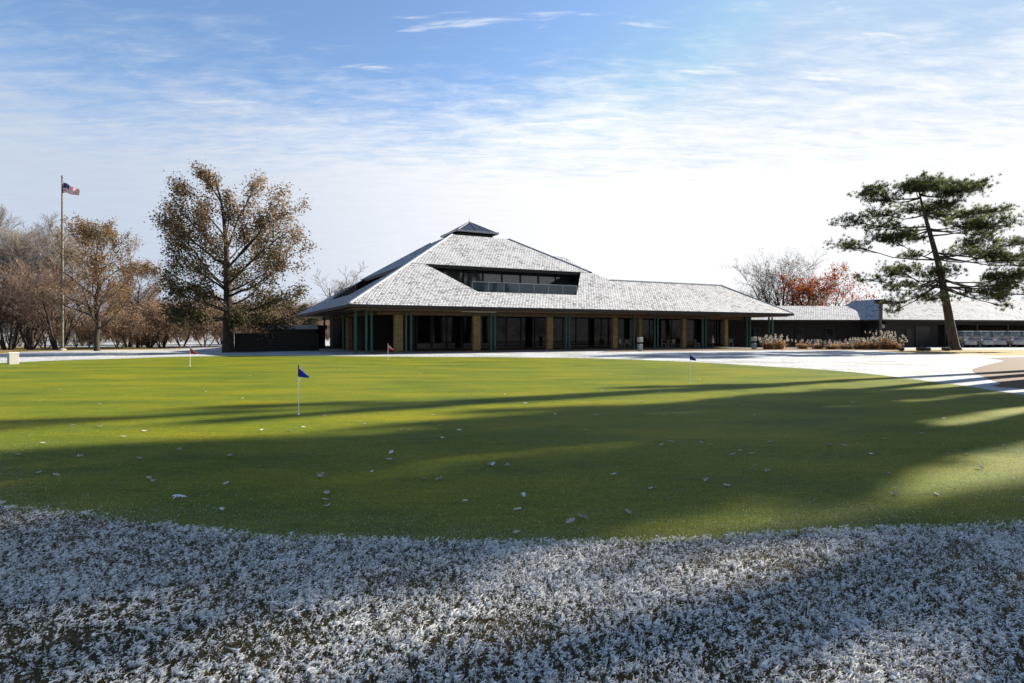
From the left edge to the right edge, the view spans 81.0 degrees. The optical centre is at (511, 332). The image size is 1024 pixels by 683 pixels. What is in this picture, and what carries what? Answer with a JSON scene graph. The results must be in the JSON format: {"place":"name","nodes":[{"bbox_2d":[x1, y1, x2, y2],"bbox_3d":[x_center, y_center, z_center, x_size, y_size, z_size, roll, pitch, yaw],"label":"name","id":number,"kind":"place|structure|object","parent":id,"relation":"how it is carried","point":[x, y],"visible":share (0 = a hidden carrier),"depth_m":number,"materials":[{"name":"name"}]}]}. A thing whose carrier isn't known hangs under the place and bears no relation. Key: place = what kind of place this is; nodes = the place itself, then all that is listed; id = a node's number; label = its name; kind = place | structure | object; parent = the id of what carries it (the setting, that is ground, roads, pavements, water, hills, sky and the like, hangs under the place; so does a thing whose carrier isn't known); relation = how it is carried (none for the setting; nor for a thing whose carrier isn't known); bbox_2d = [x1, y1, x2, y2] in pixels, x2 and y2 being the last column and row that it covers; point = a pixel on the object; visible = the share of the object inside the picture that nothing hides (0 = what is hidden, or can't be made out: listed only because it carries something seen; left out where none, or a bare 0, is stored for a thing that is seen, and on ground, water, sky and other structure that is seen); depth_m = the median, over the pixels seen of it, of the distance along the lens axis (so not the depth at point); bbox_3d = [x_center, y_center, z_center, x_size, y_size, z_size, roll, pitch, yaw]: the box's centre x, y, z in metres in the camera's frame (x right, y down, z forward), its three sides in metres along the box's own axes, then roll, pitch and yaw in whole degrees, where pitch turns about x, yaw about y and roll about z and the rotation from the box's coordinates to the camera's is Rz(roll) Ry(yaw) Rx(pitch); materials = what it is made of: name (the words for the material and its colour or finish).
{"place":"outdoors","nodes":[
{"label":"outdoors","id":0,"kind":"place"},
{"bbox_2d":[0,346,196,353],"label":"dry grass bank","id":1,"kind":"structure","parent":0,"point":[19,349],"depth_m":61.74,"materials":[{"name":"beige plant"}]},
{"bbox_2d":[0,308,57,347],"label":"tree","id":2,"kind":"object","parent":1,"relation":"on","point":[4,332],"visible":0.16,"depth_m":63.51,"materials":[{"name":"brown plant"}]},
{"bbox_2d":[0,258,76,349],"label":"bare tree","id":3,"kind":"object","parent":1,"relation":"on","point":[13,339],"visible":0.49,"depth_m":56.90,"materials":[{"name":"brown plant"}]},
{"bbox_2d":[0,273,81,349],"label":"bare tree","id":4,"kind":"object","parent":1,"relation":"on","point":[33,339],"visible":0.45,"depth_m":57.47,"materials":[{"name":"brown plant"}]},
{"bbox_2d":[0,204,89,320],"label":"bare tree","id":5,"kind":"object","parent":1,"relation":"on","point":[3,215],"visible":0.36,"depth_m":61.68,"materials":[{"name":"brown plant"}]},
{"bbox_2d":[2,306,94,348],"bbox_3d":[-47.776,-0.827,62.048,9.114,5.019,8.381,0,0,20],"label":"tree","id":6,"kind":"object","parent":1,"relation":"on","point":[58,326],"visible":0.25,"depth_m":61.34,"materials":[{"name":"brown plant"}]},
{"bbox_2d":[0,220,106,348],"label":"bare tree","id":7,"kind":"object","parent":1,"relation":"on","point":[12,239],"visible":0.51,"depth_m":59.89,"materials":[{"name":"brown plant"}]},
{"bbox_2d":[58,175,79,349],"bbox_3d":[-40.752,-6.446,55.172,1.863,16.093,0.680,0,0,0],"label":"flagpole","id":8,"kind":"object","parent":1,"relation":"on","point":[67,188],"visible":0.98,"depth_m":55.11,"materials":[{"name":"metal"}]},
{"bbox_2d":[0,256,146,349],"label":"bare tree","id":9,"kind":"object","parent":1,"relation":"on","point":[50,328],"visible":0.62,"depth_m":56.07,"materials":[{"name":"brown plant"}]},
{"bbox_2d":[71,306,159,348],"bbox_3d":[-39.044,-0.558,59.600,7.449,4.462,8.102,0,0,5],"label":"tree","id":10,"kind":"object","parent":1,"relation":"on","point":[115,323],"visible":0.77,"depth_m":59.21,"materials":[{"name":"brown plant"}]},
{"bbox_2d":[80,286,162,346],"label":"bare tree","id":11,"kind":"object","parent":1,"relation":"on","point":[129,345],"visible":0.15,"depth_m":67.26,"materials":[{"name":"brown plant"}]},
{"bbox_2d":[91,257,176,347],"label":"linden tree","id":12,"kind":"object","parent":1,"relation":"on","point":[153,291],"visible":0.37,"depth_m":65.95,"materials":[{"name":"brown plant"}]},
{"bbox_2d":[101,296,206,347],"bbox_3d":[-37.604,-1.097,63.537,10.127,5.577,9.312,0,0,-34],"label":"tree","id":13,"kind":"object","parent":1,"relation":"on","point":[151,312],"visible":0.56,"depth_m":62.50,"materials":[{"name":"brown plant"}]},
{"bbox_2d":[116,294,200,347],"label":"bare tree","id":14,"kind":"object","parent":1,"relation":"on","point":[148,344],"visible":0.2,"depth_m":65.71,"materials":[{"name":"brown plant"}]},
{"bbox_2d":[268,325,326,347],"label":"service building","id":15,"kind":"structure","parent":0,"point":[320,329],"depth_m":60.99,"materials":[{"name":"brown wood"}]},
{"bbox_2d":[0,500,1023,682],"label":"rough turf","id":16,"kind":"structure","parent":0,"point":[392,616],"depth_m":3.50,"materials":[{"name":"plant"}]},
{"bbox_2d":[0,334,1023,394],"bbox_3d":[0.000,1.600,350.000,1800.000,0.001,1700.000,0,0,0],"label":"ground","id":17,"kind":"structure","parent":0,"point":[956,369],"depth_m":40.85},
{"bbox_2d":[0,309,179,347],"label":"underbrush","id":18,"kind":"object","parent":17,"relation":"on","point":[82,339],"visible":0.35,"depth_m":69.04,"materials":[{"name":"brown plant"}]},
{"bbox_2d":[27,212,158,350],"bbox_3d":[-37.658,-4.543,53.614,8.976,12.304,10.309,0,0,39],"label":"linden tree","id":19,"kind":"object","parent":17,"relation":"on","point":[89,231],"visible":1,"depth_m":52.74,"materials":[{"name":"brown plant"}]},
{"bbox_2d":[151,300,217,345],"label":"tree","id":20,"kind":"object","parent":17,"relation":"on","point":[177,340],"visible":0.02,"depth_m":71.64,"materials":[{"name":"brown plant"}]},
{"bbox_2d":[59,291,329,341],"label":"thicket","id":21,"kind":"object","parent":17,"relation":"on","point":[200,337],"visible":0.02,"depth_m":114.49,"materials":[{"name":"brown plant"}]},
{"bbox_2d":[164,303,249,347],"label":"tree","id":22,"kind":"object","parent":17,"relation":"on","point":[217,326],"visible":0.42,"depth_m":65.30,"materials":[{"name":"brown plant"}]},
{"bbox_2d":[181,289,259,343],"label":"tree","id":23,"kind":"object","parent":17,"relation":"on","point":[235,296],"visible":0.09,"depth_m":82.16,"materials":[{"name":"brown plant"}]},
{"bbox_2d":[139,159,321,351],"bbox_3d":[-23.564,-6.537,50.069,12.297,16.474,11.832,0,0,-36],"label":"oak tree","id":24,"kind":"object","parent":17,"relation":"on","point":[179,232],"visible":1,"depth_m":49.18,"materials":[{"name":"brown plant"}]},
{"bbox_2d":[209,297,301,332],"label":"tree","id":25,"kind":"object","parent":17,"relation":"on","point":[241,327],"visible":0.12,"depth_m":69.61,"materials":[{"name":"brown plant"}]},
{"bbox_2d":[235,301,306,332],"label":"tree","id":26,"kind":"object","parent":17,"relation":"on","point":[293,315],"visible":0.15,"depth_m":75.90,"materials":[{"name":"brown plant"}]},
{"bbox_2d":[234,333,319,351],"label":"screen wall","id":27,"kind":"structure","parent":17,"relation":"on","point":[247,342],"depth_m":52.63,"materials":[{"name":"brown wood"}]},
{"bbox_2d":[246,297,329,333],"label":"tree","id":28,"kind":"object","parent":17,"relation":"on","point":[320,322],"visible":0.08,"depth_m":87.23,"materials":[{"name":"brown plant"}]},
{"bbox_2d":[283,303,320,324],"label":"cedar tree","id":29,"kind":"object","parent":17,"relation":"on","point":[312,321],"visible":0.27,"depth_m":77.91,"materials":[{"name":"green plant"}]},
{"bbox_2d":[306,261,367,328],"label":"bare tree","id":30,"kind":"object","parent":17,"relation":"on","point":[340,287],"visible":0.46,"depth_m":94.92,"materials":[{"name":"brown plant"}]},
{"bbox_2d":[0,355,1023,544],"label":"putting green","id":31,"kind":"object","parent":17,"relation":"on","point":[467,397],"visible":0.96,"depth_m":8.49,"materials":[{"name":"green plant"}]},
{"bbox_2d":[7,352,18,363],"bbox_3d":[-25.508,1.300,30.671,0.440,0.600,0.440,0,0,38],"label":"utility box","id":32,"kind":"object","parent":31,"relation":"on","point":[12,357],"visible":0.92,"depth_m":30.56,"materials":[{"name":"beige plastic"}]},
{"bbox_2d":[297,365,308,414],"bbox_3d":[-4.081,1.106,11.707,0.230,0.972,0.060,0,0,0],"label":"practice flag","id":33,"kind":"object","parent":31,"relation":"on","point":[301,373],"visible":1,"depth_m":11.70,"materials":[{"name":"blue fabric"}]},
{"bbox_2d":[565,517,574,522],"bbox_3d":[0.488,1.569,5.023,0.110,0.028,0.067,-4,14,-43],"label":"fallen leaf","id":34,"kind":"object","parent":31,"relation":"on","point":[570,520],"visible":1,"depth_m":5.04,"materials":[{"name":"grey plant"}]},
{"bbox_2d":[801,527,815,532],"bbox_3d":[2.358,1.562,4.757,0.150,0.044,0.097,-2,-13,-25],"label":"fallen leaf","id":35,"kind":"object","parent":31,"relation":"on","point":[810,531],"visible":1,"depth_m":4.75,"materials":[{"name":"grey plant"}]},
{"bbox_2d":[48,293,1023,338],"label":"distant woods","id":36,"kind":"object","parent":17,"relation":"on","point":[760,296],"depth_m":170.61,"materials":[{"name":"brown plant"}]},
{"bbox_2d":[295,221,793,353],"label":"clubhouse","id":37,"kind":"structure","parent":17,"relation":"on","point":[469,286],"depth_m":56.89,"materials":[{"name":"wood"}]},
{"bbox_2d":[416,315,471,349],"bbox_3d":[-5.903,-0.140,54.163,5.658,3.240,0.120,0,0,-26],"label":"window","id":38,"kind":"structure","parent":37,"relation":"in","point":[446,329],"depth_m":54.03,"materials":[{"name":"black glass"}]},
{"bbox_2d":[442,268,461,282],"bbox_3d":[-5.529,-4.900,55.466,1.990,3.400,0.160,0,0,-26],"label":"window","id":39,"kind":"structure","parent":37,"relation":"in","point":[456,274],"depth_m":55.55,"materials":[{"name":"black glass"}]},
{"bbox_2d":[462,269,481,287],"bbox_3d":[-3.743,-4.900,56.355,1.990,3.400,0.160,0,0,-27],"label":"window","id":40,"kind":"structure","parent":37,"relation":"in","point":[469,275],"depth_m":56.27,"materials":[{"name":"black glass"}]},
{"bbox_2d":[482,270,500,282],"bbox_3d":[-1.950,-4.900,57.251,1.990,3.400,0.160,0,0,-26],"label":"window","id":41,"kind":"structure","parent":37,"relation":"in","point":[487,276],"depth_m":57.21,"materials":[{"name":"grey glass"}]},
{"bbox_2d":[501,271,519,291],"bbox_3d":[-0.160,-4.900,58.143,1.990,3.400,0.160,0,0,-26],"label":"window","id":42,"kind":"structure","parent":37,"relation":"in","point":[508,277],"depth_m":58.15,"materials":[{"name":"grey glass"}]},
{"bbox_2d":[481,316,544,348],"bbox_3d":[0.154,-0.140,57.182,7.677,3.240,0.120,0,0,-26],"label":"window","id":43,"kind":"structure","parent":37,"relation":"in","point":[508,329],"depth_m":57.17,"materials":[{"name":"black glass"}]},
{"bbox_2d":[520,272,536,284],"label":"window","id":44,"kind":"structure","parent":37,"relation":"in","point":[531,278],"depth_m":59.02,"materials":[{"name":"grey glass"}]},
{"bbox_2d":[537,273,554,284],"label":"window","id":45,"kind":"structure","parent":37,"relation":"in","point":[542,278],"depth_m":59.87,"materials":[{"name":"grey glass"}]},
{"bbox_2d":[555,274,571,285],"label":"window","id":46,"kind":"structure","parent":37,"relation":"in","point":[560,279],"depth_m":60.82,"materials":[{"name":"black glass"}]},
{"bbox_2d":[553,317,610,347],"bbox_3d":[7.121,-0.140,60.656,7.692,3.240,0.120,0,0,-26],"label":"window","id":47,"kind":"structure","parent":37,"relation":"in","point":[584,332],"depth_m":60.74,"materials":[{"name":"black glass"}]},
{"bbox_2d":[625,339,630,347],"bbox_3d":[11.976,1.090,61.956,0.460,0.900,0.470,0,0,39],"label":"patio chair","id":48,"kind":"object","parent":37,"relation":"on","point":[626,341],"visible":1,"depth_m":61.81,"materials":[{"name":"grey plastic"}]},
{"bbox_2d":[618,318,679,346],"bbox_3d":[14.787,-0.140,64.475,9.246,3.240,0.121,0,0,-27],"label":"window","id":49,"kind":"structure","parent":37,"relation":"in","point":[669,329],"depth_m":64.53,"materials":[{"name":"black glass"}]},
{"bbox_2d":[686,319,722,345],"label":"window","id":50,"kind":"structure","parent":37,"relation":"in","point":[693,327],"depth_m":67.58,"materials":[{"name":"black glass"}]},
{"bbox_2d":[707,319,722,345],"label":"window","id":51,"kind":"structure","parent":37,"relation":"in","point":[709,332],"depth_m":68.52,"materials":[{"name":"black glass"}]},
{"bbox_2d":[704,306,860,346],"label":"wing","id":52,"kind":"structure","parent":17,"relation":"on","point":[842,324],"depth_m":70.06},
{"bbox_2d":[751,327,759,346],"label":"door","id":53,"kind":"structure","parent":52,"relation":"in","point":[755,331],"depth_m":69.73,"materials":[{"name":"brown metal"}]},
{"bbox_2d":[794,327,803,346],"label":"door","id":54,"kind":"structure","parent":52,"relation":"in","point":[798,331],"depth_m":69.95,"materials":[{"name":"brown metal"}]},
{"bbox_2d":[824,327,834,346],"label":"door","id":55,"kind":"structure","parent":52,"relation":"in","point":[829,332],"depth_m":70.10,"materials":[{"name":"brown metal"}]},
{"bbox_2d":[722,246,856,305],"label":"bare tree","id":56,"kind":"object","parent":17,"relation":"on","point":[762,291],"visible":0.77,"depth_m":91.68,"materials":[{"name":"brown plant"}]},
{"bbox_2d":[771,262,879,305],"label":"maple tree","id":57,"kind":"object","parent":17,"relation":"on","point":[808,290],"visible":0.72,"depth_m":86.64,"materials":[{"name":"red plant"}]},
{"bbox_2d":[874,300,884,341],"bbox_3d":[39.307,-0.970,64.000,1.240,5.140,0.440,0,0,0],"label":"lamp post","id":58,"kind":"object","parent":17,"relation":"on","point":[880,315],"visible":0.51,"depth_m":63.90,"materials":[{"name":"brown metal"}]},
{"bbox_2d":[821,169,1023,349],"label":"pine tree","id":59,"kind":"object","parent":17,"relation":"on","point":[974,218],"visible":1,"depth_m":54.99,"materials":[{"name":"green plant"}]},
{"bbox_2d":[844,299,1023,346],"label":"cart barn","id":60,"kind":"structure","parent":17,"relation":"on","point":[920,324],"depth_m":70.13,"materials":[{"name":"brown metal"}]},
{"bbox_2d":[906,329,911,346],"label":"door","id":61,"kind":"structure","parent":60,"relation":"in","point":[908,331],"depth_m":68.10,"materials":[{"name":"brown metal"}]},
{"bbox_2d":[915,326,929,346],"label":"door","id":62,"kind":"structure","parent":60,"relation":"in","point":[922,333],"depth_m":68.53,"materials":[{"name":"grey metal"}]},
{"bbox_2d":[879,349,1023,355],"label":"dry grass strip","id":63,"kind":"object","parent":17,"relation":"on","point":[988,352],"visible":0.75,"depth_m":51.73,"materials":[{"name":"beige plant"}]},
{"bbox_2d":[916,347,930,350],"bbox_3d":[36.582,1.429,53.338,1.216,0.367,0.359,0,0,0],"label":"log","id":64,"kind":"object","parent":63,"relation":"on","point":[923,349],"visible":0.99,"depth_m":53.22,"materials":[{"name":"brown plant"}]},
{"bbox_2d":[941,347,950,350],"bbox_3d":[38.584,1.428,53.339,0.676,0.365,0.353,0,0,0],"label":"log","id":65,"kind":"object","parent":63,"relation":"on","point":[945,349],"visible":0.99,"depth_m":53.27,"materials":[{"name":"brown plant"}]},
{"bbox_2d":[957,331,976,347],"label":"golf cart","id":66,"kind":"object","parent":17,"relation":"on","point":[964,340],"visible":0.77,"depth_m":65.96,"materials":[{"name":"beige plastic"}]},
{"bbox_2d":[970,331,993,347],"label":"golf cart","id":67,"kind":"object","parent":17,"relation":"on","point":[981,342],"visible":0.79,"depth_m":66.29,"materials":[{"name":"beige plastic"}]},
{"bbox_2d":[981,332,997,346],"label":"golf cart","id":68,"kind":"object","parent":17,"relation":"on","point":[983,336],"visible":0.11,"depth_m":70.69,"materials":[{"name":"beige plastic"}]},
{"bbox_2d":[986,331,1006,346],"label":"golf cart","id":69,"kind":"object","parent":17,"relation":"on","point":[997,340],"visible":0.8,"depth_m":66.69,"materials":[{"name":"beige plastic"}]},
{"bbox_2d":[1001,331,1023,346],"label":"golf cart","id":70,"kind":"object","parent":17,"relation":"on","point":[1010,341],"visible":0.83,"depth_m":67.00,"materials":[{"name":"beige plastic"}]},
{"bbox_2d":[1017,331,1023,346],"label":"golf cart","id":71,"kind":"object","parent":17,"relation":"on","point":[1022,337],"visible":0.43,"depth_m":68.64,"materials":[{"name":"beige plastic"}]},
{"bbox_2d":[0,414,1023,543],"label":"green blades","id":72,"kind":"object","parent":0,"point":[504,487],"visible":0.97,"depth_m":6.09,"materials":[{"name":"green plant"}]},
{"bbox_2d":[0,0,1023,333],"label":"sky","id":73,"kind":"structure","parent":0,"point":[657,141],"materials":[{"name":"blue"}]},
{"bbox_2d":[602,347,904,351],"bbox_3d":[23.541,1.593,59.196,33.854,0.001,12.214,0,0,-7],"label":"mulch bed","id":74,"kind":"object","parent":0,"point":[731,349],"visible":0.73,"depth_m":57.93,"materials":[{"name":"brown soil"}]},
{"bbox_2d":[637,337,642,350],"bbox_3d":[11.253,0.980,52.747,0.380,1.200,0.380,0,0,-27],"label":"litter bin","id":75,"kind":"object","parent":74,"relation":"on","point":[639,344],"visible":1,"depth_m":52.62,"materials":[{"name":"grey plastic"}]},
{"bbox_2d":[751,337,756,348],"bbox_3d":[23.610,0.980,58.537,0.380,1.200,0.380,0,0,-27],"label":"litter bin","id":76,"kind":"object","parent":74,"relation":"on","point":[753,343],"visible":0.94,"depth_m":58.42,"materials":[{"name":"grey plastic"}]},
{"bbox_2d":[758,335,777,348],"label":"ornamental grass","id":77,"kind":"object","parent":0,"point":[767,345],"depth_m":58.63,"materials":[{"name":"plant"}]},
{"bbox_2d":[767,335,791,348],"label":"ornamental grass","id":78,"kind":"object","parent":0,"point":[780,343],"depth_m":58.95,"materials":[{"name":"plant"}]},
{"bbox_2d":[786,339,808,348],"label":"ornamental grass","id":79,"kind":"object","parent":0,"point":[802,345],"depth_m":60.22,"materials":[{"name":"plant"}]},
{"bbox_2d":[807,339,830,348],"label":"ornamental grass","id":80,"kind":"object","parent":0,"point":[818,346],"depth_m":59.82,"materials":[{"name":"plant"}]},
{"bbox_2d":[822,340,844,348],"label":"ornamental grass","id":81,"kind":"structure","parent":0,"point":[832,346],"depth_m":58.94,"materials":[{"name":"plant"}]},
{"bbox_2d":[822,340,856,348],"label":"ornamental grass","id":82,"kind":"object","parent":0,"point":[850,345],"depth_m":59.06,"materials":[{"name":"plant"}]},
{"bbox_2d":[846,337,877,348],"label":"ornamental grass","id":83,"kind":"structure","parent":0,"point":[859,346],"depth_m":59.03,"materials":[{"name":"plant"}]},
{"bbox_2d":[852,336,889,349],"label":"ornamental grass","id":84,"kind":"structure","parent":0,"point":[872,345],"depth_m":58.22,"materials":[{"name":"plant"}]},
{"bbox_2d":[865,330,904,349],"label":"ornamental grass","id":85,"kind":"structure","parent":0,"point":[884,340],"depth_m":58.30,"materials":[{"name":"plant"}]},
{"bbox_2d":[888,337,907,349],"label":"ornamental grass","id":86,"kind":"object","parent":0,"point":[895,346],"depth_m":57.62,"materials":[{"name":"plant"}]},
{"bbox_2d":[972,357,1023,387],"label":"path","id":87,"kind":"structure","parent":0,"point":[1007,372],"depth_m":24.84,"materials":[{"name":"beige concrete"}]}
]}

